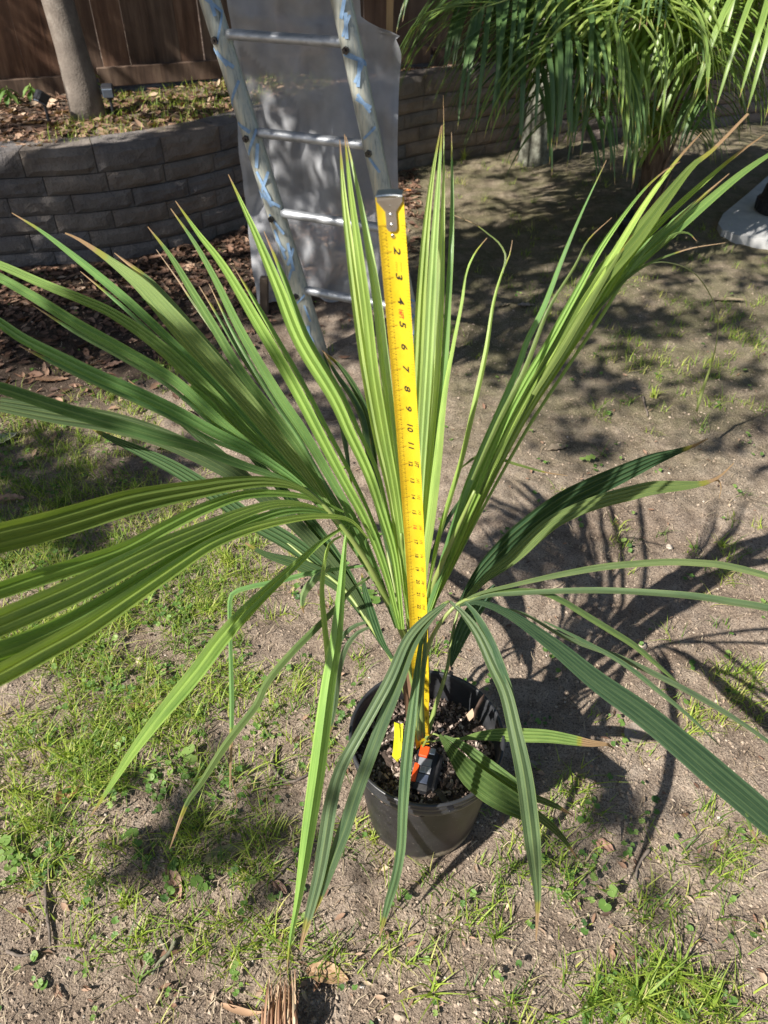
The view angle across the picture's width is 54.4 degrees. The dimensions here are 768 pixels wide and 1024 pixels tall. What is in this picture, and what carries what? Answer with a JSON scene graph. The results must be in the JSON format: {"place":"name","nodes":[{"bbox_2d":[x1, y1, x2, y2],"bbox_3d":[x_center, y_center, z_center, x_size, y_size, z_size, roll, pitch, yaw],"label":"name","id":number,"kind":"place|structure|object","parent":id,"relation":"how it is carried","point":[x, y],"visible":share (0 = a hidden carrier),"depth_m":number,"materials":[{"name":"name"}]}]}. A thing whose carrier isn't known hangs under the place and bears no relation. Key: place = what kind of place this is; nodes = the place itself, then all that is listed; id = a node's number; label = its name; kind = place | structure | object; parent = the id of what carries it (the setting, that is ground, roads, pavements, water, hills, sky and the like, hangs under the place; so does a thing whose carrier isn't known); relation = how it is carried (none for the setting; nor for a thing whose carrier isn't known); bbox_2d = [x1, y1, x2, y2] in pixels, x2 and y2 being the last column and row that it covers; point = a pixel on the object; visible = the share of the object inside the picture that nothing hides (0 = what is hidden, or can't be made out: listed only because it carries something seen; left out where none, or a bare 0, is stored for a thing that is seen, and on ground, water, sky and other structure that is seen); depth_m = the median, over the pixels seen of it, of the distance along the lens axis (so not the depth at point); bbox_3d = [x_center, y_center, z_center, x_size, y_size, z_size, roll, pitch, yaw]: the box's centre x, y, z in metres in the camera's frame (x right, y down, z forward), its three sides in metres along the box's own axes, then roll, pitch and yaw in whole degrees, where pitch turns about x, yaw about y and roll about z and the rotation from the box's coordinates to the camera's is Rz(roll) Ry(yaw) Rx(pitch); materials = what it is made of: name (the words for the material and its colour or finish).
{"place":"outdoors","nodes":[
{"label":"outdoors","id":0,"kind":"place"},
{"bbox_2d":[0,14,432,153],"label":"terrace","id":1,"kind":"structure","parent":0,"point":[117,89],"depth_m":3.74,"materials":[{"name":"soil"}]},
{"bbox_2d":[0,85,22,106],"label":"sapling","id":2,"kind":"object","parent":1,"relation":"on","point":[11,96],"visible":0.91,"depth_m":3.73,"materials":[{"name":"green plant"}]},
{"bbox_2d":[22,83,34,101],"bbox_3d":[-1.807,-2.145,3.826,0.106,0.090,0.106,-22,45,-23],"label":"sapling","id":3,"kind":"object","parent":1,"relation":"on","point":[30,94],"visible":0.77,"depth_m":3.81,"materials":[{"name":"green plant"}]},
{"bbox_2d":[33,89,49,120],"bbox_3d":[-1.568,-1.863,3.449,0.062,0.154,0.055,-32,50,-32],"label":"garden spotlight","id":4,"kind":"object","parent":1,"relation":"on","point":[41,97],"visible":0.94,"depth_m":3.41,"materials":[{"name":"black plastic"}]},
{"bbox_2d":[41,0,106,120],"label":"tree","id":5,"kind":"object","parent":1,"relation":"on","point":[82,92],"visible":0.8,"depth_m":3.41,"materials":[{"name":"grey plant"}]},
{"bbox_2d":[101,83,114,114],"bbox_3d":[-1.301,-1.948,3.548,0.055,0.154,0.059,-7,41,-9],"label":"garden spotlight","id":6,"kind":"object","parent":1,"relation":"on","point":[107,91],"visible":0.94,"depth_m":3.51,"materials":[{"name":"black plastic"}]},
{"bbox_2d":[34,78,231,143],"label":"grass","id":7,"kind":"structure","parent":1,"relation":"on","point":[178,99],"depth_m":3.62,"materials":[{"name":"green plant"}]},
{"bbox_2d":[0,35,763,148],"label":"leaf litter","id":8,"kind":"object","parent":1,"relation":"on","point":[7,124],"visible":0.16,"depth_m":3.59,"materials":[{"name":"brown plant"}]},
{"bbox_2d":[0,0,766,97],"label":"wooden fence","id":9,"kind":"object","parent":1,"relation":"on","point":[162,38],"visible":0.29,"depth_m":3.99,"materials":[{"name":"brown wood"}]},
{"bbox_2d":[0,0,767,1023],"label":"ground","id":10,"kind":"structure","parent":0,"point":[502,226],"depth_m":1.76,"materials":[{"name":"soil"}]},
{"bbox_2d":[0,834,14,861],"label":"weed","id":11,"kind":"object","parent":10,"relation":"on","point":[4,841],"visible":1,"depth_m":1.34,"materials":[{"name":"green plant"}]},
{"bbox_2d":[0,432,17,443],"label":"fallen leaf","id":12,"kind":"object","parent":10,"relation":"on","point":[7,437],"visible":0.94,"depth_m":2.32,"materials":[{"name":"plant"}]},
{"bbox_2d":[0,493,24,500],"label":"fallen leaf","id":13,"kind":"object","parent":10,"relation":"on","point":[7,496],"visible":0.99,"depth_m":2.10,"materials":[{"name":"grey plant"}]},
{"bbox_2d":[3,773,42,804],"bbox_3d":[-0.699,0.531,1.427,0.098,0.047,0.077,16,43,18],"label":"grass clump","id":14,"kind":"object","parent":10,"relation":"on","point":[17,795],"visible":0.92,"depth_m":1.43,"materials":[{"name":"green plant"}]},
{"bbox_2d":[6,949,40,957],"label":"twig","id":15,"kind":"object","parent":10,"relation":"on","point":[12,953],"visible":1,"depth_m":1.22,"materials":[{"name":"brown wood"}]},
{"bbox_2d":[43,865,52,945],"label":"twig","id":16,"kind":"object","parent":10,"relation":"on","point":[48,873],"visible":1,"depth_m":1.28,"materials":[{"name":"brown wood"}]},
{"bbox_2d":[34,376,68,380],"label":"fallen leaf","id":17,"kind":"object","parent":10,"relation":"on","point":[50,378],"visible":1,"depth_m":2.60,"materials":[{"name":"beige plant"}]},
{"bbox_2d":[44,727,79,766],"bbox_3d":[-0.640,0.471,1.490,0.084,0.053,0.099,0,40,0],"label":"grass clump","id":18,"kind":"object","parent":10,"relation":"on","point":[66,755],"visible":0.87,"depth_m":1.49,"materials":[{"name":"green plant"}]},
{"bbox_2d":[56,786,78,804],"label":"fallen leaf","id":19,"kind":"object","parent":10,"relation":"on","point":[58,795],"visible":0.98,"depth_m":1.43,"materials":[{"name":"brown plant"}]},
{"bbox_2d":[105,466,120,473],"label":"fallen leaf","id":20,"kind":"object","parent":10,"relation":"on","point":[109,468],"visible":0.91,"depth_m":2.19,"materials":[{"name":"plant"}]},
{"bbox_2d":[104,361,122,367],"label":"fallen leaf","id":21,"kind":"object","parent":10,"relation":"on","point":[113,363],"visible":0.97,"depth_m":2.66,"materials":[{"name":"brown plant"}]},
{"bbox_2d":[103,870,144,919],"bbox_3d":[-0.443,0.657,1.279,0.063,0.046,0.089,0,40,0],"label":"grass clump","id":22,"kind":"object","parent":10,"relation":"on","point":[124,899],"visible":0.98,"depth_m":1.28,"materials":[{"name":"green plant"}]},
{"bbox_2d":[121,827,141,846],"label":"weed","id":23,"kind":"object","parent":10,"relation":"on","point":[138,843],"visible":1,"depth_m":1.36,"materials":[{"name":"green plant"}]},
{"bbox_2d":[136,656,143,664],"bbox_3d":[-0.548,0.335,1.680,0.018,0.017,0.020,0,40,0],"label":"pebble","id":24,"kind":"object","parent":10,"relation":"on","point":[139,657],"visible":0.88,"depth_m":1.68,"materials":[{"name":"stone"}]},
{"bbox_2d":[124,700,161,708],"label":"fallen leaf","id":25,"kind":"object","parent":10,"relation":"on","point":[144,703],"visible":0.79,"depth_m":1.58,"materials":[{"name":"brown plant"}]},
{"bbox_2d":[126,903,162,954],"bbox_3d":[-0.403,0.691,1.233,0.071,0.045,0.058,-29,48,-29],"label":"grass clump","id":26,"kind":"object","parent":10,"relation":"on","point":[134,938],"visible":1,"depth_m":1.23,"materials":[{"name":"green plant"}]},
{"bbox_2d":[159,938,166,952],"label":"twig","id":27,"kind":"object","parent":10,"relation":"on","point":[163,945],"visible":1,"depth_m":1.23,"materials":[{"name":"brown wood"}]},
{"bbox_2d":[151,938,176,974],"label":"twig","id":28,"kind":"object","parent":10,"relation":"on","point":[166,955],"visible":0.99,"depth_m":1.22,"materials":[{"name":"beige wood"}]},
{"bbox_2d":[165,865,181,901],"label":"fallen leaf","id":29,"kind":"object","parent":10,"relation":"on","point":[171,881],"visible":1,"depth_m":1.31,"materials":[{"name":"brown plant"}]},
{"bbox_2d":[177,744,196,764],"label":"weed","id":30,"kind":"object","parent":10,"relation":"on","point":[188,751],"visible":1,"depth_m":1.48,"materials":[{"name":"green plant"}]},
{"bbox_2d":[190,874,207,891],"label":"weed","id":31,"kind":"object","parent":10,"relation":"on","point":[197,878],"visible":1,"depth_m":1.29,"materials":[{"name":"green plant"}]},
{"bbox_2d":[0,168,423,540],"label":"leaf litter","id":32,"kind":"object","parent":10,"relation":"on","point":[108,273],"visible":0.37,"depth_m":3.14,"materials":[{"name":"brown plant"}]},
{"bbox_2d":[202,844,245,864],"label":"fallen leaf","id":33,"kind":"object","parent":10,"relation":"on","point":[231,849],"visible":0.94,"depth_m":1.35,"materials":[{"name":"plant"}]},
{"bbox_2d":[212,548,248,568],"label":"grass clump","id":34,"kind":"object","parent":10,"relation":"on","point":[224,555],"visible":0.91,"depth_m":1.89,"materials":[{"name":"green plant"}]},
{"bbox_2d":[229,960,238,981],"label":"weed","id":35,"kind":"object","parent":10,"relation":"on","point":[234,966],"visible":1,"depth_m":1.18,"materials":[{"name":"green plant"}]},
{"bbox_2d":[222,936,246,975],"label":"grass clump","id":36,"kind":"object","parent":10,"relation":"on","point":[234,950],"visible":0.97,"depth_m":1.22,"materials":[{"name":"green plant"}]},
{"bbox_2d":[220,1003,260,1015],"bbox_3d":[-0.221,0.774,1.158,0.068,0.012,0.011,5,41,6],"label":"husk strip","id":37,"kind":"object","parent":10,"relation":"on","point":[238,1010],"visible":0.93,"depth_m":1.16,"materials":[{"name":"beige plant"}]},
{"bbox_2d":[260,275,268,314],"bbox_3d":[-0.475,-0.841,2.964,0.050,0.192,0.032,0,40,0],"label":"wooden stake","id":38,"kind":"object","parent":10,"relation":"on","point":[264,292],"visible":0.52,"depth_m":2.93,"materials":[{"name":"brown wood"}]},
{"bbox_2d":[272,880,286,893],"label":"fallen leaf","id":39,"kind":"object","parent":10,"relation":"on","point":[279,886],"visible":1,"depth_m":1.30,"materials":[{"name":"plant"}]},
{"bbox_2d":[260,844,298,886],"bbox_3d":[-0.180,0.627,1.321,0.015,0.008,0.096,28,48,29],"label":"twig","id":40,"kind":"object","parent":10,"relation":"on","point":[284,868],"visible":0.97,"depth_m":1.32,"materials":[{"name":"brown wood"}]},
{"bbox_2d":[261,969,298,1023],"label":"dry palm stub","id":41,"kind":"object","parent":10,"relation":"on","point":[276,1009],"visible":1,"depth_m":1.13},
{"bbox_2d":[270,745,308,782],"bbox_3d":[-0.197,0.504,1.474,0.100,0.013,0.048,31,49,31],"label":"twig","id":42,"kind":"object","parent":10,"relation":"on","point":[279,776],"visible":0.92,"depth_m":1.46,"materials":[{"name":"wood"}]},
{"bbox_2d":[199,0,415,359],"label":"ladder","id":43,"kind":"object","parent":10,"relation":"on","point":[346,40],"visible":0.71,"depth_m":2.22,"materials":[{"name":"metal"}]},
{"bbox_2d":[227,0,400,308],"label":"shade cloth","id":44,"kind":"object","parent":10,"relation":"on","point":[300,88],"visible":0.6,"depth_m":2.62,"materials":[{"name":"grey fabric"}]},
{"bbox_2d":[305,960,348,983],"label":"fallen leaf","id":45,"kind":"object","parent":10,"relation":"on","point":[313,967],"visible":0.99,"depth_m":1.20,"materials":[{"name":"beige plant"}]},
{"bbox_2d":[361,823,378,846],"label":"grass clump","id":46,"kind":"object","parent":10,"relation":"on","point":[372,837],"visible":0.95,"depth_m":1.36,"materials":[{"name":"green plant"}]},
{"bbox_2d":[362,589,380,603],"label":"weed","id":47,"kind":"object","parent":10,"relation":"on","point":[375,599],"visible":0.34,"depth_m":1.79,"materials":[{"name":"green plant"}]},
{"bbox_2d":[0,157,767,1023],"bbox_3d":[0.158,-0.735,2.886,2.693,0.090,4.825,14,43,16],"label":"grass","id":48,"kind":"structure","parent":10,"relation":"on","point":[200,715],"depth_m":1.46,"materials":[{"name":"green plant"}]},
{"bbox_2d":[0,42,767,266],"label":"retaining wall","id":49,"kind":"structure","parent":10,"relation":"on","point":[123,193],"depth_m":3.37,"materials":[{"name":"stone"}]},
{"bbox_2d":[0,203,767,1023],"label":"ground cover","id":50,"kind":"object","parent":10,"relation":"on","point":[682,1013],"visible":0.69,"depth_m":1.42,"materials":[{"name":"green plant"}]},
{"bbox_2d":[0,157,767,1023],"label":"straw","id":51,"kind":"object","parent":10,"relation":"on","point":[362,805],"visible":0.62,"depth_m":1.34,"materials":[{"name":"plant"}]},
{"bbox_2d":[1,299,766,1011],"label":"leaf litter","id":52,"kind":"object","parent":10,"relation":"on","point":[367,983],"visible":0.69,"depth_m":1.26,"materials":[{"name":"brown plant"}]},
{"bbox_2d":[0,100,767,971],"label":"potted palm","id":53,"kind":"object","parent":10,"relation":"on","point":[234,408],"visible":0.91,"depth_m":0.98,"materials":[{"name":"green plant"}]},
{"bbox_2d":[392,722,402,761],"bbox_3d":[0.022,0.380,1.225,0.015,0.096,0.019,7,41,8],"label":"plant tag","id":54,"kind":"object","parent":53,"relation":"in","point":[398,737],"visible":1,"depth_m":1.22,"materials":[{"name":"yellow plastic"}]},
{"bbox_2d":[376,189,443,796],"bbox_3d":[0.055,0.088,0.958,0.083,0.955,0.108,-31,49,-31],"label":"tape measure","id":55,"kind":"object","parent":53,"relation":"in","point":[396,286],"visible":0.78,"depth_m":0.82,"materials":[{"name":"yellow paint"}]},
{"bbox_2d":[466,708,473,720],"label":"dead leaf","id":56,"kind":"object","parent":53,"relation":"in","point":[470,714],"visible":1,"depth_m":1.23,"materials":[{"name":"beige plant"}]},
{"bbox_2d":[473,694,484,720],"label":"dead leaf","id":57,"kind":"object","parent":53,"relation":"in","point":[480,701],"visible":1,"depth_m":1.22,"materials":[{"name":"brown plant"}]},
{"bbox_2d":[642,261,718,411],"bbox_3d":[0.661,-0.362,1.720,0.015,0.640,0.737,29,48,30],"label":"hanging palm stalk","id":58,"kind":"object","parent":53,"relation":"attached to","point":[702,392],"visible":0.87,"depth_m":2.00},
{"bbox_2d":[386,0,393,31],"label":"wooden stake","id":59,"kind":"object","parent":10,"relation":"on","point":[389,14],"visible":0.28,"depth_m":2.53,"materials":[{"name":"brown wood"}]},
{"bbox_2d":[393,1012,406,1021],"bbox_3d":[0.025,0.781,1.155,0.021,0.012,0.014,13,42,15],"label":"pebble","id":60,"kind":"object","parent":10,"relation":"on","point":[397,1016],"visible":1,"depth_m":1.15,"materials":[{"name":"stone"}]},
{"bbox_2d":[397,957,474,1023],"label":"grass clump","id":61,"kind":"object","parent":10,"relation":"on","point":[430,995],"visible":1,"depth_m":1.17,"materials":[{"name":"green plant"}]},
{"bbox_2d":[460,149,472,159],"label":"grass clump","id":62,"kind":"object","parent":10,"relation":"on","point":[463,157],"visible":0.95,"depth_m":4.59,"materials":[{"name":"green plant"}]},
{"bbox_2d":[487,915,519,944],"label":"grass clump","id":63,"kind":"object","parent":10,"relation":"on","point":[500,932],"visible":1,"depth_m":1.23,"materials":[{"name":"green plant"}]},
{"bbox_2d":[517,302,534,305],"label":"fallen leaf","id":64,"kind":"object","parent":10,"relation":"on","point":[524,304],"visible":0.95,"depth_m":3.02,"materials":[{"name":"black plant"}]},
{"bbox_2d":[512,760,544,770],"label":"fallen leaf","id":65,"kind":"object","parent":10,"relation":"on","point":[535,763],"visible":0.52,"depth_m":1.48,"materials":[{"name":"grey plant"}]},
{"bbox_2d":[517,18,554,166],"bbox_3d":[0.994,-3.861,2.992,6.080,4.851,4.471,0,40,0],"label":"trunk","id":66,"kind":"object","parent":10,"relation":"on","point":[534,150],"visible":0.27,"depth_m":4.45,"materials":[{"name":"grey plant"}]},
{"bbox_2d":[547,443,567,449],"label":"fallen leaf","id":67,"kind":"object","parent":10,"relation":"on","point":[553,446],"visible":1,"depth_m":2.29,"materials":[{"name":"beige plant"}]},
{"bbox_2d":[395,0,767,236],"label":"palm tree","id":68,"kind":"object","parent":10,"relation":"on","point":[597,31],"visible":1,"depth_m":2.74,"materials":[{"name":"green plant"}]},
{"bbox_2d":[579,454,595,462],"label":"weed","id":69,"kind":"object","parent":10,"relation":"on","point":[589,457],"visible":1,"depth_m":2.23,"materials":[{"name":"green plant"}]},
{"bbox_2d":[571,969,625,1023],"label":"grass clump","id":70,"kind":"object","parent":10,"relation":"on","point":[592,1003],"visible":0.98,"depth_m":1.15,"materials":[{"name":"green plant"}]},
{"bbox_2d":[596,838,613,851],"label":"fallen leaf","id":71,"kind":"object","parent":10,"relation":"on","point":[608,847],"visible":1,"depth_m":1.36,"materials":[{"name":"brown plant"}]},
{"bbox_2d":[598,884,618,911],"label":"weed","id":72,"kind":"object","parent":10,"relation":"on","point":[603,905],"visible":1,"depth_m":1.27,"materials":[{"name":"green plant"}]},
{"bbox_2d":[624,722,649,743],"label":"fallen leaf","id":73,"kind":"object","parent":10,"relation":"on","point":[631,736],"visible":0.74,"depth_m":1.52,"materials":[{"name":"beige plant"}]},
{"bbox_2d":[638,642,646,649],"bbox_3d":[0.591,0.308,1.709,0.019,0.017,0.020,0,40,0],"label":"pebble","id":74,"kind":"object","parent":10,"relation":"on","point":[644,646],"visible":0.63,"depth_m":1.70,"materials":[{"name":"stone"}]},
{"bbox_2d":[635,848,650,880],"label":"twig","id":75,"kind":"object","parent":10,"relation":"on","point":[646,852],"visible":1,"depth_m":1.33,"materials":[{"name":"brown wood"}]},
{"bbox_2d":[590,929,697,1023],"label":"grass clump","id":76,"kind":"object","parent":10,"relation":"on","point":[650,1004],"visible":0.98,"depth_m":1.14,"materials":[{"name":"green plant"}]},
{"bbox_2d":[642,396,647,416],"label":"twig","id":77,"kind":"object","parent":10,"relation":"on","point":[643,398],"visible":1,"depth_m":2.46,"materials":[{"name":"beige wood"}]},
{"bbox_2d":[648,387,669,398],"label":"grass clump","id":78,"kind":"object","parent":10,"relation":"on","point":[654,395],"visible":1,"depth_m":2.50,"materials":[{"name":"green plant"}]},
{"bbox_2d":[661,845,668,851],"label":"weed","id":79,"kind":"object","parent":10,"relation":"on","point":[664,848],"visible":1,"depth_m":1.34,"materials":[{"name":"green plant"}]},
{"bbox_2d":[624,899,737,1020],"bbox_3d":[0.455,0.716,1.166,0.176,0.079,0.164,-23,46,-24],"label":"grass clump","id":80,"kind":"object","parent":10,"relation":"on","point":[682,977],"visible":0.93,"depth_m":1.17,"materials":[{"name":"green plant"}]},
{"bbox_2d":[685,954,751,1023],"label":"grass clump","id":81,"kind":"object","parent":10,"relation":"on","point":[715,999],"visible":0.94,"depth_m":1.15,"materials":[{"name":"green plant"}]},
{"bbox_2d":[714,535,733,547],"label":"grass clump","id":82,"kind":"object","parent":10,"relation":"on","point":[721,545],"visible":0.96,"depth_m":1.96,"materials":[{"name":"green plant"}]},
{"bbox_2d":[713,297,745,300],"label":"fallen leaf","id":83,"kind":"object","parent":10,"relation":"on","point":[724,298],"visible":0.96,"depth_m":3.07,"materials":[{"name":"beige plant"}]},
{"bbox_2d":[717,176,767,249],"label":"concrete slab","id":84,"kind":"structure","parent":10,"relation":"on","point":[743,221],"depth_m":3.67,"materials":[{"name":"grey concrete"}]},
{"bbox_2d":[754,183,767,215],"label":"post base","id":85,"kind":"object","parent":84,"relation":"on","point":[761,205],"visible":1,"depth_m":3.75,"materials":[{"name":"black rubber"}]},
{"bbox_2d":[746,652,767,671],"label":"grass clump","id":86,"kind":"object","parent":10,"relation":"on","point":[756,665],"visible":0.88,"depth_m":1.66,"materials":[{"name":"green plant"}]},
{"bbox_2d":[434,788,454,811],"bbox_3d":[0.094,0.451,1.170,0.010,0.017,0.048,-17,43,-19],"label":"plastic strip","id":87,"kind":"object","parent":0,"point":[441,796],"visible":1,"depth_m":1.17,"materials":[{"name":"black plastic"}]}
]}

